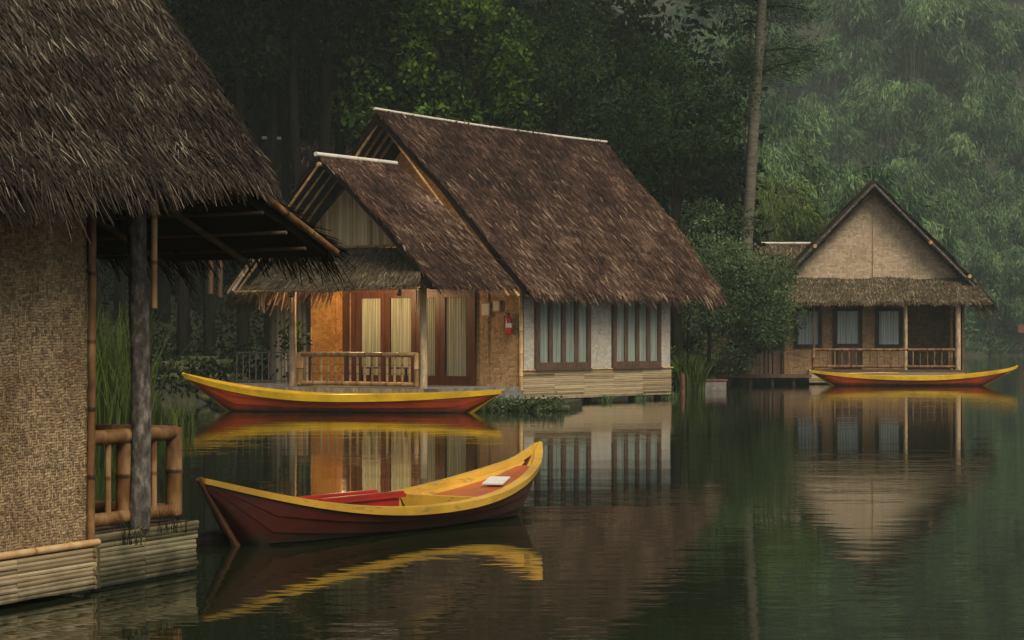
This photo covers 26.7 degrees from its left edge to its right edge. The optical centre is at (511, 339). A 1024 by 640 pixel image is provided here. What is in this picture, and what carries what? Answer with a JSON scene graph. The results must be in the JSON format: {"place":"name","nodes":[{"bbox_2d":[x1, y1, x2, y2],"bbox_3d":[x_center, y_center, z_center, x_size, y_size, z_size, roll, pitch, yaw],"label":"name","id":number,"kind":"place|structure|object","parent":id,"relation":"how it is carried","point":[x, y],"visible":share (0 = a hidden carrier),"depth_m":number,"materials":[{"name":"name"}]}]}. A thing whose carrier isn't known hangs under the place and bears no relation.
{"place":"outdoors","nodes":[
{"label":"outdoors","id":0,"kind":"place"},
{"bbox_2d":[0,356,1023,639],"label":"lake water","id":1,"kind":"structure","parent":0,"point":[782,510],"depth_m":17.01,"materials":[{"name":"green liquid"}]},
{"bbox_2d":[87,299,210,424],"bbox_3d":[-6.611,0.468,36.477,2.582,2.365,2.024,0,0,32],"label":"reeds","id":2,"kind":"object","parent":1,"relation":"in","point":[116,354],"visible":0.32,"depth_m":36.20,"materials":[{"name":"green plant"}]},
{"bbox_2d":[152,390,200,428],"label":"reeds","id":3,"kind":"object","parent":1,"relation":"in","point":[172,418],"visible":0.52,"depth_m":36.48,"materials":[{"name":"green plant"}]},
{"bbox_2d":[0,0,355,604],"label":"thatched hut","id":4,"kind":"object","parent":1,"relation":"on","point":[124,135],"visible":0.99,"depth_m":12.78,"materials":[{"name":"brown plant"}]},
{"bbox_2d":[105,504,154,545],"bbox_3d":[-2.306,1.117,13.112,0.333,0.255,0.297,0,0,-21],"label":"weed","id":5,"kind":"object","parent":4,"relation":"attached to","point":[129,535],"visible":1,"depth_m":13.11,"materials":[{"name":"green plant"}]},
{"bbox_2d":[154,496,198,532],"bbox_3d":[-2.142,1.074,13.559,0.479,0.257,0.296,0,0,30],"label":"weed","id":6,"kind":"object","parent":4,"relation":"attached to","point":[175,528],"visible":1,"depth_m":13.51,"materials":[{"name":"green plant"}]},
{"bbox_2d":[208,260,222,296],"bbox_3d":[-2.144,-0.553,15.600,0.089,0.485,0.084,0,0,-41],"label":"bamboo chime","id":7,"kind":"object","parent":4,"relation":"hanging from","point":[219,285],"visible":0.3,"depth_m":15.58,"materials":[{"name":"brown wood"}]},
{"bbox_2d":[194,530,228,543],"bbox_3d":[-2.070,1.465,15.975,0.738,0.130,0.140,0,0,-15],"label":"driftwood","id":8,"kind":"object","parent":1,"relation":"on","point":[214,537],"visible":0.26,"depth_m":15.89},
{"bbox_2d":[181,372,503,412],"bbox_3d":[-3.600,1.146,45.200,7.070,0.930,1.180,0,0,13],"label":"wooden boat","id":9,"kind":"object","parent":1,"relation":"on","point":[227,396],"visible":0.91,"depth_m":44.72,"materials":[{"name":"red paint"}]},
{"bbox_2d":[196,441,542,545],"bbox_3d":[-0.994,1.248,17.275,1.100,0.705,4.502,0,0,34],"label":"wooden boat","id":10,"kind":"object","parent":1,"relation":"on","point":[242,515],"visible":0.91,"depth_m":16.56,"materials":[{"name":"red wood"}]},
{"bbox_2d":[482,476,509,484],"bbox_3d":[-0.135,1.208,18.552,0.180,0.013,0.280,0,9,14],"label":"folded paper","id":11,"kind":"object","parent":10,"relation":"on","point":[496,480],"visible":1,"depth_m":18.53,"materials":[{"name":"white paper"}]},
{"bbox_2d":[477,391,581,410],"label":"plants","id":12,"kind":"object","parent":1,"relation":"in","point":[528,404],"visible":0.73,"depth_m":45.66,"materials":[{"name":"green plant"}]},
{"bbox_2d":[711,374,811,383],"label":"wooden dock","id":13,"kind":"object","parent":1,"relation":"in","point":[770,376],"visible":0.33,"depth_m":73.10,"materials":[{"name":"brown wood"}]},
{"bbox_2d":[704,348,783,373],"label":"board fence","id":14,"kind":"object","parent":13,"relation":"on","point":[759,367],"visible":0.29,"depth_m":74.98,"materials":[{"name":"brown wood"}]},
{"bbox_2d":[809,365,1017,385],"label":"wooden boat","id":15,"kind":"object","parent":1,"relation":"on","point":[985,378],"visible":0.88,"depth_m":70.62,"materials":[{"name":"red paint"}]},
{"bbox_2d":[87,0,1023,408],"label":"hillside","id":16,"kind":"structure","parent":0,"point":[793,90],"depth_m":79.54,"materials":[{"name":"green plant"}]},
{"bbox_2d":[114,259,125,322],"bbox_3d":[-11.126,-8.207,63.059,5.865,16.553,6.400,0,0,-28],"label":"forest tree","id":17,"kind":"object","parent":16,"relation":"on","point":[119,293],"depth_m":62.87,"materials":[{"name":"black plant"}]},
{"bbox_2d":[96,0,192,353],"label":"forest tree","id":18,"kind":"object","parent":16,"relation":"on","point":[98,295],"visible":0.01,"depth_m":56.87,"materials":[{"name":"black plant"}]},
{"bbox_2d":[147,0,201,360],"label":"forest tree","id":19,"kind":"object","parent":16,"relation":"on","point":[149,282],"visible":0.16,"depth_m":57.90,"materials":[{"name":"black plant"}]},
{"bbox_2d":[163,0,298,354],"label":"forest tree","id":20,"kind":"object","parent":16,"relation":"on","point":[209,309],"visible":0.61,"depth_m":60.31,"materials":[{"name":"green plant"}]},
{"bbox_2d":[173,0,340,353],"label":"forest tree","id":21,"kind":"object","parent":16,"relation":"on","point":[243,320],"visible":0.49,"depth_m":62.44,"materials":[{"name":"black plant"}]},
{"bbox_2d":[185,7,333,139],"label":"broadleaf tree","id":22,"kind":"object","parent":16,"relation":"on","point":[248,109],"visible":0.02,"depth_m":76.31,"materials":[{"name":"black plant"}]},
{"bbox_2d":[194,0,361,348],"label":"forest tree","id":23,"kind":"object","parent":16,"relation":"on","point":[271,151],"visible":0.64,"depth_m":63.49,"materials":[{"name":"green plant"}]},
{"bbox_2d":[243,1,348,204],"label":"forest tree","id":24,"kind":"object","parent":16,"relation":"on","point":[285,155],"visible":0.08,"depth_m":67.93,"materials":[{"name":"black plant"}]},
{"bbox_2d":[202,0,391,195],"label":"forest tree","id":25,"kind":"object","parent":16,"relation":"on","point":[294,79],"visible":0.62,"depth_m":62.95,"materials":[{"name":"green plant"}]},
{"bbox_2d":[262,9,343,144],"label":"forest tree","id":26,"kind":"object","parent":16,"relation":"on","point":[310,139],"visible":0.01,"depth_m":73.84,"materials":[{"name":"black plant"}]},
{"bbox_2d":[262,136,348,203],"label":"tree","id":27,"kind":"object","parent":16,"relation":"on","point":[308,157],"visible":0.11,"depth_m":73.50,"materials":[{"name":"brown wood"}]},
{"bbox_2d":[218,9,428,138],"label":"broadleaf tree","id":28,"kind":"object","parent":16,"relation":"on","point":[303,129],"visible":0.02,"depth_m":77.69,"materials":[{"name":"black plant"}]},
{"bbox_2d":[201,2,460,142],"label":"broadleaf tree","id":29,"kind":"object","parent":16,"relation":"on","point":[264,100],"visible":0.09,"depth_m":76.82,"materials":[{"name":"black plant"}]},
{"bbox_2d":[263,0,407,149],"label":"broadleaf tree","id":30,"kind":"object","parent":16,"relation":"on","point":[312,109],"visible":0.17,"depth_m":70.20,"materials":[{"name":"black plant"}]},
{"bbox_2d":[317,0,382,154],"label":"forest tree","id":31,"kind":"object","parent":16,"relation":"on","point":[339,143],"visible":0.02,"depth_m":69.92,"materials":[{"name":"black plant"}]},
{"bbox_2d":[280,0,429,153],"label":"forest tree","id":32,"kind":"object","parent":16,"relation":"on","point":[352,52],"visible":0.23,"depth_m":65.84,"materials":[{"name":"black plant"}]},
{"bbox_2d":[313,0,418,157],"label":"forest tree","id":33,"kind":"object","parent":16,"relation":"on","point":[325,114],"visible":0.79,"depth_m":64.34,"materials":[{"name":"black plant"}]},
{"bbox_2d":[320,2,441,110],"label":"forest tree","id":34,"kind":"object","parent":16,"relation":"on","point":[376,83],"visible":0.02,"depth_m":75.79,"materials":[{"name":"green plant"}]},
{"bbox_2d":[302,8,466,139],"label":"broadleaf tree","id":35,"kind":"object","parent":16,"relation":"on","point":[430,68],"visible":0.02,"depth_m":77.54,"materials":[{"name":"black plant"}]},
{"bbox_2d":[87,259,690,403],"bbox_3d":[-8.872,-0.891,59.083,20.103,4.967,50.864,0,0,28],"label":"ground cover","id":36,"kind":"object","parent":16,"relation":"on","point":[165,355],"visible":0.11,"depth_m":59.79,"materials":[{"name":"green plant"}]},
{"bbox_2d":[320,0,548,143],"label":"broadleaf tree","id":37,"kind":"object","parent":16,"relation":"on","point":[412,43],"visible":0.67,"depth_m":65.51,"materials":[{"name":"green plant"}]},
{"bbox_2d":[397,0,535,124],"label":"broadleaf tree","id":38,"kind":"object","parent":16,"relation":"on","point":[441,30],"visible":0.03,"depth_m":79.59,"materials":[{"name":"green plant"}]},
{"bbox_2d":[220,107,729,400],"bbox_3d":[-1.856,-1.557,54.556,10.088,7.914,13.201,0,0,36],"label":"thatched hut","id":39,"kind":"object","parent":16,"relation":"on","point":[576,256],"visible":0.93,"depth_m":51.79,"materials":[{"name":"brown plant"}]},
{"bbox_2d":[236,383,297,389],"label":"walkway","id":40,"kind":"structure","parent":39,"relation":"attached to","point":[280,386],"depth_m":50.60,"materials":[{"name":"grey wood"}]},
{"bbox_2d":[236,352,288,383],"bbox_3d":[-5.920,0.665,51.200,1.438,0.770,0.030,0,0,25],"label":"iron fence","id":41,"kind":"object","parent":40,"relation":"on","point":[268,380],"visible":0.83,"depth_m":51.19,"materials":[{"name":"metal"}]},
{"bbox_2d":[266,318,317,384],"bbox_3d":[-5.217,0.150,51.681,1.070,1.860,1.040,0,0,-32],"label":"potted plant","id":42,"kind":"object","parent":40,"relation":"on","point":[300,347],"visible":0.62,"depth_m":51.55,"materials":[{"name":"green plant"}]},
{"bbox_2d":[356,292,384,381],"bbox_3d":[-3.456,-0.040,53.026,0.920,2.240,0.072,0,0,36],"label":"sliding door","id":43,"kind":"structure","parent":39,"relation":"in","point":[370,313],"depth_m":53.03,"materials":[{"name":"beige fabric"}]},
{"bbox_2d":[359,367,413,381],"bbox_3d":[-2.967,0.870,51.792,1.500,0.430,0.410,0,0,36],"label":"bench","id":44,"kind":"object","parent":39,"relation":"on","point":[369,368],"visible":0.52,"depth_m":51.75,"materials":[{"name":"brown wood"}]},
{"bbox_2d":[385,292,415,381],"bbox_3d":[-2.690,-0.040,52.467,0.950,2.240,0.072,0,0,36],"label":"sliding door","id":45,"kind":"structure","parent":39,"relation":"in","point":[400,312],"depth_m":52.49,"materials":[{"name":"beige fabric"}]},
{"bbox_2d":[415,288,421,310],"bbox_3d":[-2.076,-0.949,48.000,0.142,0.617,0.145,0,0,0],"label":"bamboo chime","id":46,"kind":"object","parent":39,"relation":"hanging from","point":[420,299],"visible":0.9,"depth_m":47.96,"materials":[{"name":"brown wood"}]},
{"bbox_2d":[416,292,439,384],"bbox_3d":[-2.004,-0.040,51.970,0.730,2.240,0.072,0,0,36],"label":"sliding door","id":47,"kind":"structure","parent":39,"relation":"in","point":[433,301],"depth_m":51.91,"materials":[{"name":"red wood"}]},
{"bbox_2d":[440,291,470,385],"bbox_3d":[-1.324,-0.040,51.477,0.930,2.240,0.072,0,0,36],"label":"sliding door","id":48,"kind":"structure","parent":39,"relation":"in","point":[455,310],"depth_m":51.50,"materials":[{"name":"beige wood"}]},
{"bbox_2d":[481,302,489,316],"bbox_3d":[-0.632,-0.720,50.957,0.260,0.340,0.016,0,0,36],"label":"wall notice","id":49,"kind":"object","parent":39,"relation":"attached to","point":[485,309],"depth_m":50.94,"materials":[{"name":"paper"}]},
{"bbox_2d":[504,313,518,334],"bbox_3d":[-0.031,-0.380,50.448,0.369,0.520,0.177,0,0,36],"label":"fire extinguisher","id":50,"kind":"object","parent":39,"relation":"attached to","point":[508,324],"visible":1,"depth_m":50.44,"materials":[{"name":"metal"}]},
{"bbox_2d":[534,295,592,370],"bbox_3d":[1.233,-0.200,51.708,0.092,1.840,2.360,0,0,36],"label":"window","id":51,"kind":"structure","parent":39,"relation":"in","point":[562,333],"depth_m":51.65,"materials":[{"name":"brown wood"}]},
{"bbox_2d":[611,299,662,368],"bbox_3d":[3.151,-0.200,54.341,0.092,1.840,2.280,0,0,36],"label":"window","id":52,"kind":"structure","parent":39,"relation":"in","point":[636,330],"depth_m":54.28,"materials":[{"name":"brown wood"}]},
{"bbox_2d":[385,0,620,135],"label":"broadleaf tree","id":53,"kind":"object","parent":16,"relation":"on","point":[444,53],"visible":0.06,"depth_m":77.89,"materials":[{"name":"green plant"}]},
{"bbox_2d":[450,0,610,109],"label":"broadleaf tree","id":54,"kind":"object","parent":16,"relation":"on","point":[537,14],"depth_m":89.20,"materials":[{"name":"green plant"}]},
{"bbox_2d":[466,40,602,135],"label":"broadleaf tree","id":55,"kind":"object","parent":16,"relation":"on","point":[553,110],"visible":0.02,"depth_m":79.55,"materials":[{"name":"green plant"}]},
{"bbox_2d":[444,0,652,186],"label":"broadleaf tree","id":56,"kind":"object","parent":16,"relation":"on","point":[567,69],"visible":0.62,"depth_m":69.11,"materials":[{"name":"green plant"}]},
{"bbox_2d":[468,0,647,139],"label":"broadleaf tree","id":57,"kind":"object","parent":16,"relation":"on","point":[563,3],"visible":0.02,"depth_m":91.09,"materials":[{"name":"green plant"}]},
{"bbox_2d":[489,22,717,221],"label":"broadleaf tree","id":58,"kind":"object","parent":16,"relation":"on","point":[627,129],"visible":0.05,"depth_m":76.97,"materials":[{"name":"green plant"}]},
{"bbox_2d":[521,10,733,207],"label":"broadleaf tree","id":59,"kind":"object","parent":16,"relation":"on","point":[617,29],"visible":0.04,"depth_m":88.10,"materials":[{"name":"green plant"}]},
{"bbox_2d":[538,67,741,327],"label":"broadleaf tree","id":60,"kind":"object","parent":16,"relation":"on","point":[703,184],"visible":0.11,"depth_m":77.00,"materials":[{"name":"green plant"}]},
{"bbox_2d":[583,10,728,144],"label":"broadleaf tree","id":61,"kind":"object","parent":16,"relation":"on","point":[713,59],"visible":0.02,"depth_m":99.47,"materials":[{"name":"green plant"}]},
{"bbox_2d":[583,0,767,236],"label":"broadleaf tree","id":62,"kind":"object","parent":16,"relation":"on","point":[648,20],"visible":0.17,"depth_m":88.00,"materials":[{"name":"green plant"}]},
{"bbox_2d":[598,31,765,361],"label":"broadleaf tree","id":63,"kind":"object","parent":16,"relation":"on","point":[675,181],"visible":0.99,"depth_m":67.79,"materials":[{"name":"green plant"}]},
{"bbox_2d":[608,72,774,352],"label":"broadleaf tree","id":64,"kind":"object","parent":16,"relation":"on","point":[729,187],"visible":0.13,"depth_m":76.88,"materials":[{"name":"green plant"}]},
{"bbox_2d":[670,353,720,391],"bbox_3d":[5.101,0.984,62.745,2.154,1.232,1.618,0,0,0],"label":"grass tuft","id":65,"kind":"object","parent":16,"relation":"on","point":[695,378],"visible":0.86,"depth_m":62.53,"materials":[{"name":"green plant"}]},
{"bbox_2d":[670,207,729,358],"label":"shrub","id":66,"kind":"object","parent":16,"relation":"on","point":[687,320],"visible":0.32,"depth_m":68.76,"materials":[{"name":"green plant"}]},
{"bbox_2d":[664,0,737,64],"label":"bamboo clump","id":67,"kind":"object","parent":16,"relation":"on","point":[684,15],"visible":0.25,"depth_m":263.43,"materials":[{"name":"green plant"}]},
{"bbox_2d":[667,196,758,378],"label":"broadleaf tree","id":68,"kind":"object","parent":16,"relation":"on","point":[709,226],"visible":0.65,"depth_m":69.72,"materials":[{"name":"green plant"}]},
{"bbox_2d":[705,379,727,389],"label":"masonry block","id":69,"kind":"structure","parent":16,"relation":"on","point":[715,384],"depth_m":64.20,"materials":[{"name":"concrete"}]},
{"bbox_2d":[670,324,781,385],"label":"shore plants","id":70,"kind":"object","parent":16,"relation":"on","point":[691,343],"visible":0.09,"depth_m":73.44,"materials":[{"name":"green plant"}]},
{"bbox_2d":[698,0,791,176],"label":"broadleaf tree","id":71,"kind":"object","parent":16,"relation":"on","point":[749,97],"visible":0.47,"depth_m":76.02,"materials":[{"name":"green plant"}]},
{"bbox_2d":[682,231,813,376],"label":"shrub","id":72,"kind":"object","parent":16,"relation":"on","point":[758,295],"visible":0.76,"depth_m":71.46,"materials":[{"name":"green plant"}]},
{"bbox_2d":[692,242,810,366],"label":"thatched hut","id":73,"kind":"object","parent":16,"relation":"on","point":[794,249],"visible":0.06,"depth_m":83.51,"materials":[{"name":"brown thatch"},{"name":"wood"},{"name":"woven bamboo"}]},
{"bbox_2d":[683,21,823,137],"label":"bamboo clump","id":74,"kind":"object","parent":16,"relation":"on","point":[718,41],"visible":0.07,"depth_m":235.02,"materials":[{"name":"green plant"}]},
{"bbox_2d":[669,0,850,383],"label":"pine tree","id":75,"kind":"object","parent":16,"relation":"on","point":[755,65],"visible":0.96,"depth_m":73.91,"materials":[{"name":"green plant"}]},
{"bbox_2d":[696,86,834,159],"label":"bamboo clump","id":76,"kind":"object","parent":16,"relation":"on","point":[791,124],"visible":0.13,"depth_m":170.32,"materials":[{"name":"green plant"}]},
{"bbox_2d":[727,142,804,208],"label":"bamboo clump","id":77,"kind":"object","parent":16,"relation":"on","point":[795,161],"visible":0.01,"depth_m":146.31,"materials":[{"name":"green plant"}]},
{"bbox_2d":[700,0,846,96],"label":"bamboo clump","id":78,"kind":"object","parent":16,"relation":"on","point":[821,69],"visible":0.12,"depth_m":260.48,"materials":[{"name":"green plant"}]},
{"bbox_2d":[722,151,829,239],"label":"bamboo clump","id":79,"kind":"object","parent":16,"relation":"on","point":[792,189],"visible":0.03,"depth_m":106.45,"materials":[{"name":"green plant"}]},
{"bbox_2d":[721,173,831,241],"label":"bamboo clump","id":80,"kind":"object","parent":16,"relation":"on","point":[798,227],"visible":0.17,"depth_m":94.89,"materials":[{"name":"green plant"}]},
{"bbox_2d":[724,128,845,215],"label":"bamboo clump","id":81,"kind":"object","parent":16,"relation":"on","point":[771,167],"visible":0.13,"depth_m":121.41,"materials":[{"name":"green plant"}]},
{"bbox_2d":[754,194,831,241],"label":"bamboo clump","id":82,"kind":"object","parent":16,"relation":"on","point":[776,215],"visible":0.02,"depth_m":103.28,"materials":[{"name":"green plant"}]},
{"bbox_2d":[775,90,885,175],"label":"bamboo clump","id":83,"kind":"object","parent":16,"relation":"on","point":[841,135],"visible":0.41,"depth_m":233.49,"materials":[{"name":"green plant"}]},
{"bbox_2d":[822,164,855,196],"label":"bamboo clump","id":84,"kind":"object","parent":16,"relation":"on","point":[838,177],"visible":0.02,"depth_m":168.51,"materials":[{"name":"green plant"}]},
{"bbox_2d":[763,160,923,227],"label":"bamboo clump","id":85,"kind":"object","parent":16,"relation":"on","point":[856,184],"visible":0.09,"depth_m":121.24,"materials":[{"name":"green plant"}]},
{"bbox_2d":[794,0,928,112],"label":"bamboo clump","id":86,"kind":"object","parent":16,"relation":"on","point":[861,54],"visible":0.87,"depth_m":260.29,"materials":[{"name":"green plant"}]},
{"bbox_2d":[784,157,941,231],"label":"bamboo clump","id":87,"kind":"object","parent":16,"relation":"on","point":[914,197],"visible":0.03,"depth_m":143.27,"materials":[{"name":"green plant"}]},
{"bbox_2d":[772,177,1001,382],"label":"thatched hut","id":88,"kind":"object","parent":16,"relation":"on","point":[887,282],"visible":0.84,"depth_m":74.40,"materials":[{"name":"brown wood"}]},
{"bbox_2d":[794,308,821,347],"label":"window","id":89,"kind":"structure","parent":88,"relation":"in","point":[804,340],"depth_m":74.79,"materials":[{"name":"grey wood"}]},
{"bbox_2d":[833,307,861,364],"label":"door","id":90,"kind":"structure","parent":88,"relation":"in","point":[847,322],"depth_m":74.59,"materials":[{"name":"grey wood"}]},
{"bbox_2d":[875,307,902,347],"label":"window","id":91,"kind":"structure","parent":88,"relation":"in","point":[888,320],"depth_m":74.39,"materials":[{"name":"grey fabric"}]},
{"bbox_2d":[910,346,945,369],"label":"bench","id":92,"kind":"object","parent":88,"relation":"on","point":[943,352],"visible":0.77,"depth_m":74.21,"materials":[{"name":"brown wood"}]},
{"bbox_2d":[846,76,948,172],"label":"bamboo clump","id":93,"kind":"object","parent":16,"relation":"on","point":[883,118],"visible":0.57,"depth_m":234.72,"materials":[{"name":"green plant"}]},
{"bbox_2d":[828,0,1002,138],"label":"bamboo clump","id":94,"kind":"object","parent":16,"relation":"on","point":[927,62],"visible":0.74,"depth_m":257.94,"materials":[{"name":"green plant"}]},
{"bbox_2d":[881,152,983,221],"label":"bamboo clump","id":95,"kind":"object","parent":16,"relation":"on","point":[906,172],"visible":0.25,"depth_m":215.24,"materials":[{"name":"green plant"}]},
{"bbox_2d":[891,185,977,265],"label":"bamboo clump","id":96,"kind":"object","parent":16,"relation":"on","point":[940,231],"visible":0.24,"depth_m":168.37,"materials":[{"name":"green plant"}]},
{"bbox_2d":[897,83,1023,219],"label":"bamboo clump","id":97,"kind":"object","parent":16,"relation":"on","point":[950,135],"visible":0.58,"depth_m":230.11,"materials":[{"name":"green plant"}]},
{"bbox_2d":[911,0,1023,113],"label":"bamboo clump","id":98,"kind":"object","parent":16,"relation":"on","point":[1005,26],"visible":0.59,"depth_m":257.74,"materials":[{"name":"green plant"}]},
{"bbox_2d":[950,237,986,278],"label":"bamboo clump","id":99,"kind":"object","parent":16,"relation":"on","point":[966,246],"visible":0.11,"depth_m":204.43,"materials":[{"name":"green plant"}]},
{"bbox_2d":[946,202,1023,317],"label":"bamboo clump","id":100,"kind":"object","parent":16,"relation":"on","point":[980,230],"visible":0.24,"depth_m":211.32,"materials":[{"name":"green plant"}]},
{"bbox_2d":[954,239,1023,343],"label":"bamboo clump","id":101,"kind":"object","parent":16,"relation":"on","point":[989,261],"visible":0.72,"depth_m":202.25,"materials":[{"name":"green plant"}]},
{"bbox_2d":[957,89,1023,239],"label":"bamboo clump","id":102,"kind":"object","parent":16,"relation":"on","point":[1016,105],"visible":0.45,"depth_m":231.04,"materials":[{"name":"green plant"}]},
{"bbox_2d":[965,322,1023,355],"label":"bank grass","id":103,"kind":"structure","parent":16,"relation":"on","point":[996,341],"depth_m":201.92,"materials":[{"name":"green plant"}]},
{"bbox_2d":[965,205,1023,342],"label":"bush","id":104,"kind":"object","parent":16,"relation":"on","point":[969,313],"visible":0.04,"depth_m":203.72,"materials":[{"name":"green plant"}]},
{"bbox_2d":[984,191,1023,251],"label":"bamboo clump","id":105,"kind":"object","parent":16,"relation":"on","point":[1009,207],"visible":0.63,"depth_m":214.42,"materials":[{"name":"green plant"}]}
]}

